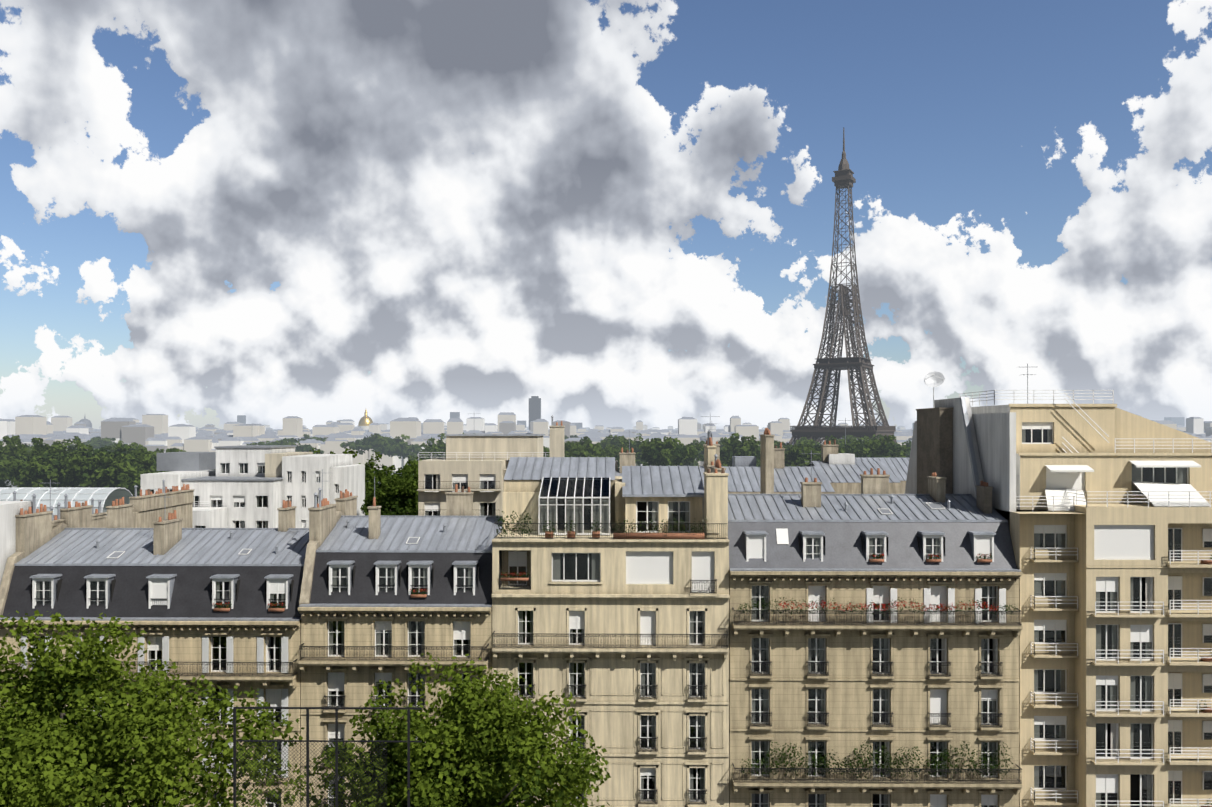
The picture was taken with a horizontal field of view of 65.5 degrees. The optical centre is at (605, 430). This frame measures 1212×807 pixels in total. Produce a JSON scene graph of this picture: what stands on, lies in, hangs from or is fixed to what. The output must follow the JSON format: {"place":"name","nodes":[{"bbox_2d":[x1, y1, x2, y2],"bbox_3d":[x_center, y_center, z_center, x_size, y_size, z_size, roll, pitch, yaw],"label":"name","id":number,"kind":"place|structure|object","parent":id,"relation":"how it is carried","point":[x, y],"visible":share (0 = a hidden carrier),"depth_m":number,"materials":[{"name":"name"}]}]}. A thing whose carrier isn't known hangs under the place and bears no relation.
{"place":"outdoors","nodes":[
{"label":"outdoors","id":0,"kind":"place"},
{"bbox_2d":[0,488,131,513],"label":"glass roof","id":1,"kind":"structure","parent":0,"point":[119,493],"depth_m":201.81,"materials":[{"name":"grey"}]},
{"bbox_2d":[5,471,413,517],"bbox_3d":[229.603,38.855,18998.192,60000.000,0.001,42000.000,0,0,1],"label":"ground","id":2,"kind":"structure","parent":0,"point":[104,510],"depth_m":673.29,"materials":[{"name":"green plant"}]},
{"bbox_2d":[358,426,368,429],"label":"dome base","id":3,"kind":"object","parent":2,"relation":"on","point":[365,427],"visible":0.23,"depth_m":2686.47,"materials":[{"name":"beige stone"}]},
{"bbox_2d":[358,410,372,425],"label":"dome","id":4,"kind":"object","parent":3,"relation":"on","point":[365,420],"visible":0.9,"depth_m":2693.70,"materials":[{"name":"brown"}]},
{"bbox_2d":[265,426,617,515],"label":"building","id":5,"kind":"structure","parent":2,"relation":"on","point":[473,468],"depth_m":99.81,"materials":[{"name":"beige stone"}]},
{"bbox_2d":[0,397,1019,584],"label":"building","id":6,"kind":"structure","parent":2,"relation":"on","point":[993,434],"depth_m":112.22,"materials":[{"name":"white paint"}]},
{"bbox_2d":[529,396,540,429],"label":"skyscraper","id":7,"kind":"structure","parent":2,"relation":"on","point":[534,407],"depth_m":3487.08,"materials":[{"name":"grey glass"}]},
{"bbox_2d":[0,415,1211,470],"bbox_3d":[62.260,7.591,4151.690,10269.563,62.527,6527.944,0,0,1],"label":"city wall","id":8,"kind":"structure","parent":2,"relation":"on","point":[158,423],"depth_m":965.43,"materials":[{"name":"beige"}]},
{"bbox_2d":[0,432,911,495],"bbox_3d":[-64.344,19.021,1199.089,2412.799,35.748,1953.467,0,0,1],"label":"leaves","id":9,"kind":"object","parent":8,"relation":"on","point":[106,462],"visible":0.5,"depth_m":316.22,"materials":[{"name":"green plant"}]},
{"bbox_2d":[0,412,1211,451],"bbox_3d":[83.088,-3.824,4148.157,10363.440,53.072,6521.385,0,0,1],"label":"buildings","id":10,"kind":"structure","parent":8,"relation":"on","point":[594,435],"depth_m":1012.77,"materials":[{"name":"grey"}]},
{"bbox_2d":[32,419,1181,464],"bbox_3d":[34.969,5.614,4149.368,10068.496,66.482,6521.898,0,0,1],"label":"city wall","id":11,"kind":"structure","parent":2,"relation":"on","point":[137,435],"depth_m":899.17,"materials":[{"name":"grey"}]},
{"bbox_2d":[79,412,1184,429],"bbox_3d":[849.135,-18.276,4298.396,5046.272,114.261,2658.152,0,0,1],"label":"buildings","id":12,"kind":"structure","parent":2,"relation":"on","point":[1176,420],"depth_m":4026.94,"materials":[{"name":"grey"}]},
{"bbox_2d":[789,127,896,445],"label":"eiffel tower","id":13,"kind":"structure","parent":2,"relation":"on","point":[843,178],"depth_m":815.34,"materials":[{"name":"brown"}]},
{"bbox_2d":[214,447,421,514],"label":"leaves","id":14,"kind":"object","parent":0,"point":[371,473],"visible":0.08,"depth_m":176.47,"materials":[{"name":"green plant"}]},
{"bbox_2d":[0,372,944,514],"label":"satellite dish","id":15,"kind":"object","parent":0,"point":[934,379],"visible":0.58,"depth_m":200.78,"materials":[{"name":"white metal"}]},
{"bbox_2d":[0,363,1035,620],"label":"roof","id":16,"kind":"structure","parent":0,"point":[747,462],"depth_m":64.28,"materials":[{"name":"grey metal"}]},
{"bbox_2d":[0,434,946,614],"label":"chimney","id":17,"kind":"object","parent":16,"relation":"on","point":[35,531],"visible":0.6,"depth_m":66.99,"materials":[{"name":"beige stone"}]},
{"bbox_2d":[0,0,1211,429],"label":"sky","id":18,"kind":"structure","parent":0,"point":[610,213],"materials":[{"name":"white"}]},
{"bbox_2d":[31,422,1211,806],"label":"frame","id":19,"kind":"object","parent":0,"point":[781,536],"visible":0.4,"depth_m":60.02,"materials":[{"name":"white"}]},
{"bbox_2d":[33,429,1185,806],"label":"curtain","id":20,"kind":"object","parent":19,"relation":"hanging from","point":[575,515],"depth_m":59.93,"materials":[{"name":"grey fabric"}]},
{"bbox_2d":[31,429,1211,806],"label":"interior","id":21,"kind":"object","parent":19,"relation":"on","point":[641,517],"depth_m":60.67,"materials":[{"name":"black"}]},
{"bbox_2d":[35,429,1211,806],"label":"glass","id":22,"kind":"object","parent":19,"relation":"attached to","point":[753,639],"visible":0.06,"depth_m":60.04,"materials":[{"name":"glass"}]},
{"bbox_2d":[148,423,1211,806],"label":"blind","id":23,"kind":"object","parent":19,"relation":"attached to","point":[1108,543],"visible":0.77,"depth_m":59.77,"materials":[{"name":"white fabric"}]},
{"bbox_2d":[916,407,992,513],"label":"chimney","id":24,"kind":"object","parent":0,"point":[934,439],"visible":0.71,"depth_m":69.84,"materials":[{"name":"grey concrete"}]},
{"label":"asphalt","id":25,"kind":"structure","parent":0,"visible":0},
{"bbox_2d":[38,508,517,806],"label":"bark","id":26,"kind":"object","parent":25,"relation":"on","point":[62,715],"visible":0.04,"depth_m":48.81,"materials":[{"name":"brown plant"}]},
{"bbox_2d":[0,610,611,806],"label":"leaves","id":27,"kind":"object","parent":26,"relation":"attached to","point":[89,757],"visible":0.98,"depth_m":47.55,"materials":[{"name":"green plant"}]},
{"bbox_2d":[360,466,417,515],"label":"leaves","id":28,"kind":"object","parent":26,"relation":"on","point":[400,500],"visible":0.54,"depth_m":118.87,"materials":[{"name":"green plant"}]},
{"bbox_2d":[1,481,1021,806],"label":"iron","id":29,"kind":"object","parent":25,"relation":"on","point":[577,687],"visible":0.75,"depth_m":58.62,"materials":[{"name":"black metal"}]},
{"bbox_2d":[216,553,998,610],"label":"plants","id":30,"kind":"object","parent":29,"relation":"on","point":[938,606],"visible":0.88,"depth_m":58.65,"materials":[{"name":"red plant"}]},
{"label":"pavement","id":31,"kind":"structure","parent":0,"visible":0},
{"bbox_2d":[0,620,300,806],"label":"apartment building","id":32,"kind":"structure","parent":31,"relation":"on","point":[185,642],"depth_m":59.84,"materials":[{"name":"beige stone"}]},
{"bbox_2d":[21,636,287,777],"bbox_3d":[-28.692,17.565,59.889,17.080,8.920,0.059,0,0,1],"label":"shutter","id":33,"kind":"object","parent":32,"relation":"on","point":[229,657],"visible":0.21,"depth_m":59.81,"materials":[{"name":"grey wood"}]},
{"bbox_2d":[3,552,491,617],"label":"mansard roof","id":34,"kind":"structure","parent":32,"relation":"on","point":[190,594],"depth_m":60.72,"materials":[{"name":"grey metal"}]},
{"bbox_2d":[298,606,491,806],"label":"apartment building","id":35,"kind":"structure","parent":31,"relation":"on","point":[359,630],"depth_m":59.73,"materials":[{"name":"beige stone"}]},
{"bbox_2d":[492,445,729,806],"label":"apartment building","id":36,"kind":"structure","parent":31,"relation":"on","point":[612,706],"depth_m":59.56,"materials":[{"name":"beige stone"}]},
{"bbox_2d":[729,571,1022,806],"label":"apartment building","id":37,"kind":"structure","parent":31,"relation":"on","point":[849,683],"depth_m":59.34,"materials":[{"name":"beige stone"}]},
{"bbox_2d":[728,522,1016,568],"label":"mansard roof","id":38,"kind":"structure","parent":37,"relation":"on","point":[843,547],"depth_m":60.33,"materials":[{"name":"grey metal"}]},
{"bbox_2d":[996,404,1211,806],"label":"apartment building","id":39,"kind":"structure","parent":31,"relation":"on","point":[1093,447],"depth_m":60.37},
{"bbox_2d":[20,421,1211,806],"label":"pot","id":40,"kind":"object","parent":39,"relation":"on","point":[548,533],"depth_m":60.83,"materials":[{"name":"ceramic"}]},
{"bbox_2d":[193,390,1211,806],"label":"white rail","id":41,"kind":"object","parent":39,"relation":"on","point":[1153,448],"visible":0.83,"depth_m":59.33,"materials":[{"name":"white metal"}]},
{"bbox_2d":[214,511,1211,806],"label":"plants","id":42,"kind":"object","parent":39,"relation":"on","point":[786,761],"visible":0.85,"depth_m":58.85,"materials":[{"name":"green plant"}]},
{"bbox_2d":[1045,461,1209,510],"bbox_3d":[33.572,3.605,60.732,10.000,3.200,2.630,0,0,1],"label":"awning","id":43,"kind":"object","parent":39,"relation":"attached to","point":[1149,486],"visible":0.86,"depth_m":61.32,"materials":[{"name":"white fabric"}]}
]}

